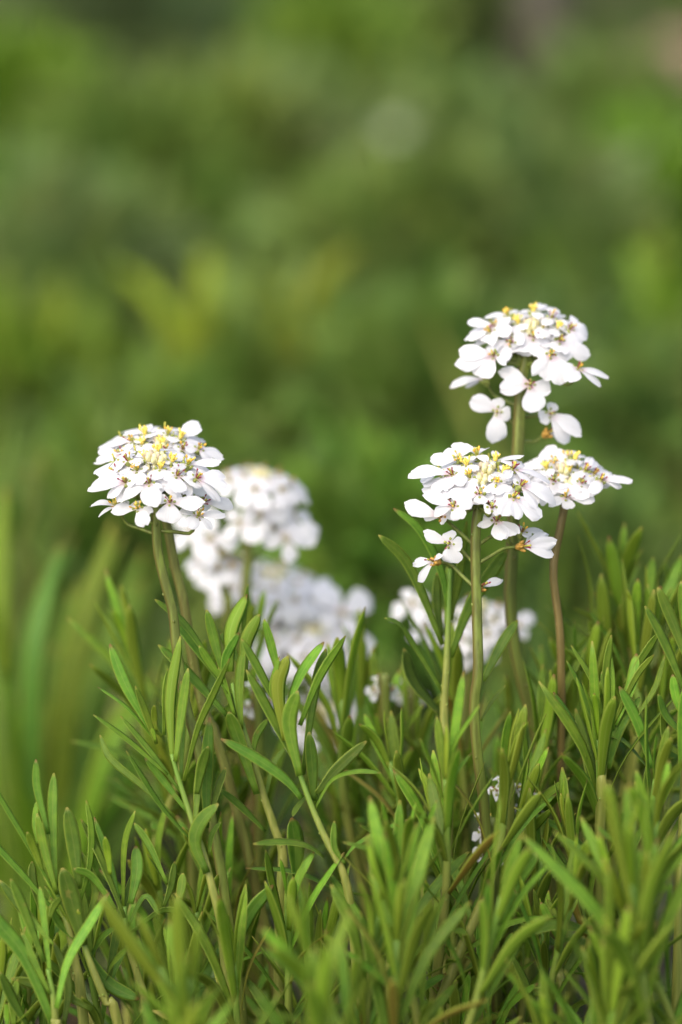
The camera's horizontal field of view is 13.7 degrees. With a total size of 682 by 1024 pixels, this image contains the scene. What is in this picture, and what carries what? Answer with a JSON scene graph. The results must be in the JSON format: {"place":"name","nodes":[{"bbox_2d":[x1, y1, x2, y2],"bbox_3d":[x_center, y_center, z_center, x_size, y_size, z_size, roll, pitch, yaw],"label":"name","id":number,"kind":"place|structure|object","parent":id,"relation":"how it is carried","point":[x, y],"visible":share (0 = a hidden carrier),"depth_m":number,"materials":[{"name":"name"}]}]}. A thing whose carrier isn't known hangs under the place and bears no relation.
{"place":"outdoors","nodes":[
{"label":"outdoors","id":0,"kind":"place"},
{"bbox_2d":[0,0,681,1023],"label":"ground","id":1,"kind":"structure","parent":0,"point":[220,258],"depth_m":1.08,"materials":[{"name":"green plant"}]},
{"bbox_2d":[0,759,88,1023],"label":"candytuft shoot","id":2,"kind":"object","parent":1,"relation":"on","point":[45,830],"visible":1,"depth_m":0.71,"materials":[{"name":"green plant"}]},
{"bbox_2d":[0,0,106,195],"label":"garden shrub","id":3,"kind":"object","parent":1,"relation":"on","point":[28,53],"visible":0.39,"depth_m":2.46,"materials":[{"name":"green plant"}]},
{"bbox_2d":[0,879,108,1023],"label":"candytuft shoot","id":4,"kind":"object","parent":1,"relation":"on","point":[17,944],"visible":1,"depth_m":0.70,"materials":[{"name":"green plant"}]},
{"bbox_2d":[0,266,156,519],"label":"garden shrub","id":5,"kind":"object","parent":1,"relation":"on","point":[72,339],"visible":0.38,"depth_m":1.47,"materials":[{"name":"green plant"}]},
{"bbox_2d":[0,453,167,1003],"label":"sword leaved plant","id":6,"kind":"object","parent":1,"relation":"on","point":[47,722],"visible":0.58,"depth_m":0.91,"materials":[{"name":"green plant"}]},
{"bbox_2d":[49,800,139,1023],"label":"candytuft shoot","id":7,"kind":"object","parent":1,"relation":"on","point":[70,885],"visible":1,"depth_m":0.71,"materials":[{"name":"green plant"}]},
{"bbox_2d":[43,876,174,1023],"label":"candytuft shoot","id":8,"kind":"object","parent":1,"relation":"on","point":[96,1015],"visible":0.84,"depth_m":0.72,"materials":[{"name":"green plant"}]},
{"bbox_2d":[0,132,222,330],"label":"garden shrub","id":9,"kind":"object","parent":1,"relation":"on","point":[132,224],"visible":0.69,"depth_m":1.87,"materials":[{"name":"green plant"}]},
{"bbox_2d":[0,0,226,90],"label":"garden shrub","id":10,"kind":"object","parent":1,"relation":"on","point":[172,17],"visible":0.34,"depth_m":2.94,"materials":[{"name":"green plant"}]},
{"bbox_2d":[0,394,243,652],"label":"garden shrub","id":11,"kind":"object","parent":1,"relation":"on","point":[68,464],"visible":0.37,"depth_m":1.23,"materials":[{"name":"green plant"}]},
{"bbox_2d":[12,329,282,541],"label":"garden shrub","id":12,"kind":"object","parent":1,"relation":"on","point":[153,390],"visible":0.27,"depth_m":1.38,"materials":[{"name":"green plant"}]},
{"bbox_2d":[0,55,294,245],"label":"garden shrub","id":13,"kind":"object","parent":1,"relation":"on","point":[139,116],"visible":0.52,"depth_m":2.16,"materials":[{"name":"green plant"}]},
{"bbox_2d":[94,811,202,1023],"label":"candytuft shoot","id":14,"kind":"object","parent":1,"relation":"on","point":[129,892],"visible":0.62,"depth_m":0.72,"materials":[{"name":"green plant"}]},
{"bbox_2d":[99,802,217,1003],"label":"candytuft shoot","id":15,"kind":"object","parent":1,"relation":"on","point":[150,883],"visible":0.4,"depth_m":0.75,"materials":[{"name":"green plant"}]},
{"bbox_2d":[67,569,254,982],"bbox_3d":[-0.038,0.100,0.797,0.043,0.180,0.044,-5,18,43],"label":"candytuft shoot","id":16,"kind":"object","parent":1,"relation":"on","point":[126,629],"visible":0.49,"depth_m":0.78,"materials":[{"name":"green plant"}]},
{"bbox_2d":[87,443,247,1023],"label":"candytuft flower","id":17,"kind":"object","parent":1,"relation":"on","point":[159,480],"visible":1,"depth_m":0.72,"materials":[{"name":"white plant"}]},
{"bbox_2d":[72,0,264,85],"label":"garden shrub","id":18,"kind":"object","parent":1,"relation":"on","point":[225,16],"visible":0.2,"depth_m":3.06,"materials":[{"name":"green plant"}]},
{"bbox_2d":[114,248,223,369],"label":"strap leaved plant","id":19,"kind":"object","parent":1,"relation":"on","point":[206,318],"visible":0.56,"depth_m":1.50,"materials":[{"name":"green plant"}]},
{"bbox_2d":[99,954,239,1023],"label":"candytuft shoot","id":20,"kind":"object","parent":1,"relation":"on","point":[190,1017],"visible":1,"depth_m":0.63,"materials":[{"name":"green plant"}]},
{"bbox_2d":[93,636,273,1023],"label":"candytuft shoot","id":21,"kind":"object","parent":1,"relation":"on","point":[202,789],"visible":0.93,"depth_m":0.72,"materials":[{"name":"green plant"}]},
{"bbox_2d":[94,420,273,995],"bbox_3d":[-0.034,0.085,0.764,0.060,0.222,0.025,6,17,19],"label":"candytuft flower","id":22,"kind":"object","parent":1,"relation":"on","point":[185,440],"visible":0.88,"depth_m":0.74,"materials":[{"name":"white plant"}]},
{"bbox_2d":[123,640,249,1023],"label":"candytuft shoot","id":23,"kind":"object","parent":1,"relation":"on","point":[171,801],"visible":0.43,"depth_m":0.76,"materials":[{"name":"green plant"}]},
{"bbox_2d":[98,890,281,1023],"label":"candytuft shoot","id":24,"kind":"object","parent":1,"relation":"on","point":[150,965],"visible":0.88,"depth_m":0.66,"materials":[{"name":"green plant"}]},
{"bbox_2d":[142,894,238,1023],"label":"candytuft shoot","id":25,"kind":"object","parent":1,"relation":"on","point":[176,932],"visible":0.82,"depth_m":0.65,"materials":[{"name":"green plant"}]},
{"bbox_2d":[123,854,263,1009],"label":"candytuft shoot","id":26,"kind":"object","parent":1,"relation":"on","point":[197,908],"visible":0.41,"depth_m":0.73,"materials":[{"name":"green plant"}]},
{"bbox_2d":[116,37,317,210],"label":"garden shrub","id":27,"kind":"object","parent":1,"relation":"on","point":[254,94],"visible":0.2,"depth_m":2.27,"materials":[{"name":"green plant"}]},
{"bbox_2d":[184,547,252,896],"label":"candytuft flower","id":28,"kind":"object","parent":1,"relation":"on","point":[226,577],"visible":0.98,"depth_m":0.82,"materials":[{"name":"white plant"}]},
{"bbox_2d":[155,584,287,1021],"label":"candytuft shoot","id":29,"kind":"object","parent":1,"relation":"on","point":[234,720],"visible":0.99,"depth_m":0.73,"materials":[{"name":"green plant"}]},
{"bbox_2d":[153,880,305,1023],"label":"candytuft shoot","id":30,"kind":"object","parent":1,"relation":"on","point":[232,946],"visible":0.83,"depth_m":0.71,"materials":[{"name":"green plant"}]},
{"bbox_2d":[174,462,318,888],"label":"candytuft flower","id":31,"kind":"object","parent":1,"relation":"on","point":[253,488],"visible":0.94,"depth_m":0.81,"materials":[{"name":"white plant"}]},
{"bbox_2d":[163,812,340,1023],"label":"candytuft shoot","id":32,"kind":"object","parent":1,"relation":"on","point":[228,865],"visible":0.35,"depth_m":0.75,"materials":[{"name":"green plant"}]},
{"bbox_2d":[243,682,273,991],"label":"candytuft flower","id":33,"kind":"object","parent":1,"relation":"on","point":[252,709],"visible":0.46,"depth_m":0.77,"materials":[{"name":"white plant"}]},
{"bbox_2d":[160,42,363,200],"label":"garden shrub","id":34,"kind":"object","parent":1,"relation":"on","point":[318,86],"visible":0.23,"depth_m":2.36,"materials":[{"name":"green plant"}]},
{"bbox_2d":[195,554,342,849],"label":"candytuft flower","id":35,"kind":"object","parent":1,"relation":"on","point":[298,604],"visible":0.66,"depth_m":0.84,"materials":[{"name":"white plant"}]},
{"bbox_2d":[222,740,326,1023],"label":"candytuft shoot","id":36,"kind":"object","parent":1,"relation":"on","point":[241,874],"visible":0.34,"depth_m":0.78,"materials":[{"name":"green plant"}]},
{"bbox_2d":[208,850,343,1023],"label":"candytuft shoot","id":37,"kind":"object","parent":1,"relation":"on","point":[286,931],"visible":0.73,"depth_m":0.72,"materials":[{"name":"green plant"}]},
{"bbox_2d":[172,246,437,488],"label":"garden shrub","id":38,"kind":"object","parent":1,"relation":"on","point":[258,352],"visible":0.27,"depth_m":1.47,"materials":[{"name":"green plant"}]},
{"bbox_2d":[266,247,354,431],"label":"strap leaved plant","id":39,"kind":"object","parent":1,"relation":"on","point":[326,275],"visible":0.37,"depth_m":1.48,"materials":[{"name":"green plant"}]},
{"bbox_2d":[249,583,374,932],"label":"candytuft flower","id":40,"kind":"object","parent":1,"relation":"on","point":[303,641],"visible":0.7,"depth_m":0.84,"materials":[{"name":"white plant"}]},
{"bbox_2d":[221,619,407,1004],"bbox_3d":[-0.006,0.116,0.729,0.042,0.180,0.028,8,18,27],"label":"candytuft shoot","id":41,"kind":"object","parent":1,"relation":"on","point":[282,715],"visible":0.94,"depth_m":0.71,"materials":[{"name":"green plant"}]},
{"bbox_2d":[245,864,385,1023],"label":"candytuft shoot","id":42,"kind":"object","parent":1,"relation":"on","point":[326,922],"visible":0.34,"depth_m":0.73,"materials":[{"name":"green plant"}]},
{"bbox_2d":[256,911,394,1023],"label":"candytuft shoot","id":43,"kind":"object","parent":1,"relation":"on","point":[318,981],"visible":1,"depth_m":0.64,"materials":[{"name":"green plant"}]},
{"bbox_2d":[295,763,372,1021],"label":"candytuft shoot","id":44,"kind":"object","parent":1,"relation":"on","point":[337,812],"visible":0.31,"depth_m":0.79,"materials":[{"name":"green plant"}]},
{"bbox_2d":[0,557,676,1023],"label":"ground cover","id":45,"kind":"object","parent":1,"relation":"on","point":[148,637],"visible":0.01,"depth_m":1.07,"materials":[{"name":"green plant"}]},
{"bbox_2d":[280,606,407,918],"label":"candytuft shoot","id":46,"kind":"object","parent":1,"relation":"on","point":[341,677],"visible":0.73,"depth_m":0.76,"materials":[{"name":"green plant"}]},
{"bbox_2d":[255,843,436,1023],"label":"candytuft shoot","id":47,"kind":"object","parent":1,"relation":"on","point":[287,958],"visible":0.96,"depth_m":0.65,"materials":[{"name":"green plant"}]},
{"bbox_2d":[276,715,427,920],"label":"candytuft shoot","id":48,"kind":"object","parent":1,"relation":"on","point":[357,797],"visible":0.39,"depth_m":0.79,"materials":[{"name":"green plant"}]},
{"bbox_2d":[241,0,475,103],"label":"garden shrub","id":49,"kind":"object","parent":1,"relation":"on","point":[336,31],"visible":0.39,"depth_m":2.65,"materials":[{"name":"green plant"}]},
{"bbox_2d":[315,609,423,936],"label":"candytuft shoot","id":50,"kind":"object","parent":1,"relation":"on","point":[362,670],"visible":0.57,"depth_m":0.80,"materials":[{"name":"green plant"}]},
{"bbox_2d":[315,648,431,959],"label":"candytuft shoot","id":51,"kind":"object","parent":1,"relation":"on","point":[374,716],"visible":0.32,"depth_m":0.77,"materials":[{"name":"green plant"}]},
{"bbox_2d":[320,823,438,1023],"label":"candytuft shoot","id":52,"kind":"object","parent":1,"relation":"on","point":[367,1002],"visible":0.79,"depth_m":0.69,"materials":[{"name":"green plant"}]},
{"bbox_2d":[227,109,533,300],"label":"garden shrub","id":53,"kind":"object","parent":1,"relation":"on","point":[338,209],"visible":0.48,"depth_m":1.86,"materials":[{"name":"green plant"}]},
{"bbox_2d":[238,406,531,712],"bbox_3d":[0.015,0.023,1.149,0.123,0.140,0.123,0,16,0],"label":"garden shrub","id":54,"kind":"object","parent":1,"relation":"on","point":[352,513],"visible":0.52,"depth_m":1.13,"materials":[{"name":"green plant"}]},
{"bbox_2d":[307,83,466,211],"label":"pale flowered plant","id":55,"kind":"object","parent":1,"relation":"on","point":[409,125],"visible":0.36,"depth_m":2.28,"materials":[{"name":"green plant"}]},
{"bbox_2d":[294,817,489,1023],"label":"candytuft shoot","id":56,"kind":"object","parent":1,"relation":"on","point":[405,946],"visible":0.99,"depth_m":0.67,"materials":[{"name":"green plant"}]},
{"bbox_2d":[330,800,468,1022],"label":"candytuft shoot","id":57,"kind":"object","parent":1,"relation":"on","point":[398,837],"visible":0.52,"depth_m":0.70,"materials":[{"name":"green plant"}]},
{"bbox_2d":[330,706,471,973],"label":"candytuft shoot","id":58,"kind":"object","parent":1,"relation":"on","point":[394,748],"visible":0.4,"depth_m":0.74,"materials":[{"name":"green plant"}]},
{"bbox_2d":[339,668,469,912],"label":"candytuft shoot","id":59,"kind":"object","parent":1,"relation":"on","point":[423,733],"visible":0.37,"depth_m":0.78,"materials":[{"name":"green plant"}]},
{"bbox_2d":[268,255,564,470],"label":"garden shrub","id":60,"kind":"object","parent":1,"relation":"on","point":[407,350],"visible":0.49,"depth_m":1.42,"materials":[{"name":"green plant"}]},
{"bbox_2d":[343,671,499,1000],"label":"candytuft shoot","id":61,"kind":"object","parent":1,"relation":"on","point":[448,749],"visible":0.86,"depth_m":0.70,"materials":[{"name":"green plant"}]},
{"bbox_2d":[296,42,552,203],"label":"garden shrub","id":62,"kind":"object","parent":1,"relation":"on","point":[460,117],"visible":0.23,"depth_m":2.36,"materials":[{"name":"green plant"}]},
{"bbox_2d":[345,796,521,1023],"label":"candytuft shoot","id":63,"kind":"object","parent":1,"relation":"on","point":[419,1012],"visible":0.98,"depth_m":0.68,"materials":[{"name":"green plant"}]},
{"bbox_2d":[373,599,518,995],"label":"candytuft shoot","id":64,"kind":"object","parent":1,"relation":"on","point":[456,666],"visible":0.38,"depth_m":0.77,"materials":[{"name":"green plant"}]},
{"bbox_2d":[378,508,517,979],"bbox_3d":[0.028,0.098,0.757,0.034,0.200,0.026,9,18,28],"label":"candytuft shoot","id":65,"kind":"object","parent":1,"relation":"on","point":[492,570],"visible":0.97,"depth_m":0.74,"materials":[{"name":"green plant"}]},
{"bbox_2d":[391,589,534,904],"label":"candytuft flower","id":66,"kind":"object","parent":1,"relation":"on","point":[492,629],"visible":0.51,"depth_m":0.81,"materials":[{"name":"white plant"}]},
{"bbox_2d":[393,750,534,1023],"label":"candytuft shoot","id":67,"kind":"object","parent":1,"relation":"on","point":[409,793],"visible":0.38,"depth_m":0.72,"materials":[{"name":"green plant"}]},
{"bbox_2d":[404,442,556,1023],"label":"candytuft flower","id":68,"kind":"object","parent":1,"relation":"on","point":[489,488],"visible":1,"depth_m":0.72,"materials":[{"name":"white plant"}]},
{"bbox_2d":[417,797,549,1023],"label":"candytuft shoot","id":69,"kind":"object","parent":1,"relation":"on","point":[516,865],"visible":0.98,"depth_m":0.68,"materials":[{"name":"green plant"}]},
{"bbox_2d":[377,0,597,114],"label":"garden shrub","id":70,"kind":"object","parent":1,"relation":"on","point":[469,18],"visible":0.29,"depth_m":2.74,"materials":[{"name":"green plant"}]},
{"bbox_2d":[435,704,556,1009],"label":"candytuft shoot","id":71,"kind":"object","parent":1,"relation":"on","point":[509,755],"visible":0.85,"depth_m":0.71,"materials":[{"name":"green plant"}]},
{"bbox_2d":[425,729,569,975],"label":"candytuft shoot","id":72,"kind":"object","parent":1,"relation":"on","point":[531,772],"visible":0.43,"depth_m":0.73,"materials":[{"name":"green plant"}]},
{"bbox_2d":[363,100,667,317],"bbox_3d":[0.126,-0.174,1.896,0.226,0.200,0.194,0,16,0],"label":"garden shrub","id":73,"kind":"object","parent":1,"relation":"on","point":[578,173],"visible":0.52,"depth_m":1.87,"materials":[{"name":"green plant"}]},
{"bbox_2d":[465,788,575,1023],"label":"candytuft shoot","id":74,"kind":"object","parent":1,"relation":"on","point":[540,887],"visible":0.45,"depth_m":0.73,"materials":[{"name":"green plant"}]},
{"bbox_2d":[450,302,608,985],"bbox_3d":[0.048,0.067,0.778,0.038,0.250,0.032,-6,17,-19],"label":"candytuft flower","id":75,"kind":"object","parent":1,"relation":"on","point":[540,344],"visible":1,"depth_m":0.75,"materials":[{"name":"white plant"}]},
{"bbox_2d":[476,647,593,1023],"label":"candytuft shoot","id":76,"kind":"object","parent":1,"relation":"on","point":[542,707],"visible":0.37,"depth_m":0.75,"materials":[{"name":"green plant"}]},
{"bbox_2d":[511,0,570,103],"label":"wooden post","id":77,"kind":"object","parent":1,"relation":"on","point":[535,19],"visible":0.26,"depth_m":2.70,"materials":[{"name":"brown wood"}]},
{"bbox_2d":[423,261,676,461],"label":"garden shrub","id":78,"kind":"object","parent":1,"relation":"on","point":[598,321],"visible":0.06,"depth_m":1.48,"materials":[{"name":"green plant"}]},
{"bbox_2d":[473,527,642,1019],"bbox_3d":[0.051,0.090,0.796,0.049,0.192,0.040,12,15,-9],"label":"candytuft shoot","id":79,"kind":"object","parent":1,"relation":"on","point":[630,556],"visible":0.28,"depth_m":0.78,"materials":[{"name":"green plant"}]},
{"bbox_2d":[512,834,604,1023],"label":"candytuft shoot","id":80,"kind":"object","parent":1,"relation":"on","point":[577,869],"visible":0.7,"depth_m":0.70,"materials":[{"name":"green plant"}]},
{"bbox_2d":[448,458,681,678],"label":"garden shrub","id":81,"kind":"object","parent":1,"relation":"on","point":[634,509],"visible":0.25,"depth_m":1.18,"materials":[{"name":"green plant"}]},
{"bbox_2d":[520,767,615,1020],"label":"candytuft shoot","id":82,"kind":"object","parent":1,"relation":"on","point":[570,830],"visible":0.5,"depth_m":0.72,"materials":[{"name":"green plant"}]},
{"bbox_2d":[489,617,656,961],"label":"candytuft shoot","id":83,"kind":"object","parent":1,"relation":"on","point":[596,635],"visible":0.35,"depth_m":0.76,"materials":[{"name":"green plant"}]},
{"bbox_2d":[469,0,678,64],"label":"garden shrub","id":84,"kind":"object","parent":1,"relation":"on","point":[623,7],"visible":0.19,"depth_m":3.23,"materials":[{"name":"green plant"}]},
{"bbox_2d":[524,445,632,1023],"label":"candytuft flower","id":85,"kind":"object","parent":1,"relation":"on","point":[570,478],"visible":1,"depth_m":0.74,"materials":[{"name":"white plant"}]},
{"bbox_2d":[514,641,671,930],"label":"candytuft shoot","id":86,"kind":"object","parent":1,"relation":"on","point":[600,732],"visible":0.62,"depth_m":0.72,"materials":[{"name":"green plant"}]},
{"bbox_2d":[510,301,681,539],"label":"garden shrub","id":87,"kind":"object","parent":1,"relation":"on","point":[642,383],"visible":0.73,"depth_m":1.37,"materials":[{"name":"green plant"}]},
{"bbox_2d":[513,29,681,176],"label":"garden shrub","id":88,"kind":"object","parent":1,"relation":"on","point":[568,56],"visible":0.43,"depth_m":2.55,"materials":[{"name":"green plant"}]},
{"bbox_2d":[521,779,681,1023],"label":"candytuft shoot","id":89,"kind":"object","parent":1,"relation":"on","point":[623,840],"visible":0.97,"depth_m":0.66,"materials":[{"name":"green plant"}]},
{"bbox_2d":[523,77,681,288],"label":"garden shrub","id":90,"kind":"object","parent":1,"relation":"on","point":[635,124],"visible":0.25,"depth_m":1.97,"materials":[{"name":"green plant"}]},
{"bbox_2d":[535,864,676,1023],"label":"candytuft shoot","id":91,"kind":"object","parent":1,"relation":"on","point":[614,974],"visible":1,"depth_m":0.66,"materials":[{"name":"green plant"}]},
{"bbox_2d":[553,634,664,996],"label":"candytuft shoot","id":92,"kind":"object","parent":1,"relation":"on","point":[627,711],"visible":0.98,"depth_m":0.72,"materials":[{"name":"green plant"}]},
{"bbox_2d":[537,502,681,1018],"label":"candytuft shoot","id":93,"kind":"object","parent":1,"relation":"on","point":[611,570],"visible":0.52,"depth_m":0.77,"materials":[{"name":"green plant"}]},
{"bbox_2d":[553,816,676,1023],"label":"candytuft shoot","id":94,"kind":"object","parent":1,"relation":"on","point":[598,850],"visible":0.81,"depth_m":0.68,"materials":[{"name":"green plant"}]},
{"bbox_2d":[551,554,681,1005],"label":"candytuft shoot","id":95,"kind":"object","parent":1,"relation":"on","point":[671,579],"visible":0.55,"depth_m":0.77,"materials":[{"name":"green plant"}]},
{"bbox_2d":[568,574,674,891],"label":"candytuft shoot","id":96,"kind":"object","parent":1,"relation":"on","point":[603,606],"visible":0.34,"depth_m":0.77,"materials":[{"name":"green plant"}]},
{"bbox_2d":[562,760,681,1021],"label":"candytuft shoot","id":97,"kind":"object","parent":1,"relation":"on","point":[639,793],"visible":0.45,"depth_m":0.69,"materials":[{"name":"green plant"}]},
{"bbox_2d":[570,578,677,1010],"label":"candytuft shoot","id":98,"kind":"object","parent":1,"relation":"on","point":[633,607],"visible":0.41,"depth_m":0.76,"materials":[{"name":"green plant"}]},
{"bbox_2d":[573,693,681,974],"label":"candytuft shoot","id":99,"kind":"object","parent":1,"relation":"on","point":[674,812],"visible":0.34,"depth_m":0.71,"materials":[{"name":"green plant"}]},
{"bbox_2d":[583,838,681,1023],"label":"candytuft shoot","id":100,"kind":"object","parent":1,"relation":"on","point":[591,1017],"visible":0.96,"depth_m":0.67,"materials":[{"name":"green plant"}]},
{"bbox_2d":[622,217,681,340],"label":"strap leaved plant","id":101,"kind":"object","parent":1,"relation":"on","point":[656,279],"visible":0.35,"depth_m":1.60,"materials":[{"name":"green plant"}]},
{"bbox_2d":[644,581,681,1012],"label":"candytuft shoot","id":102,"kind":"object","parent":1,"relation":"on","point":[670,616],"visible":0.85,"depth_m":0.72,"materials":[{"name":"green plant"}]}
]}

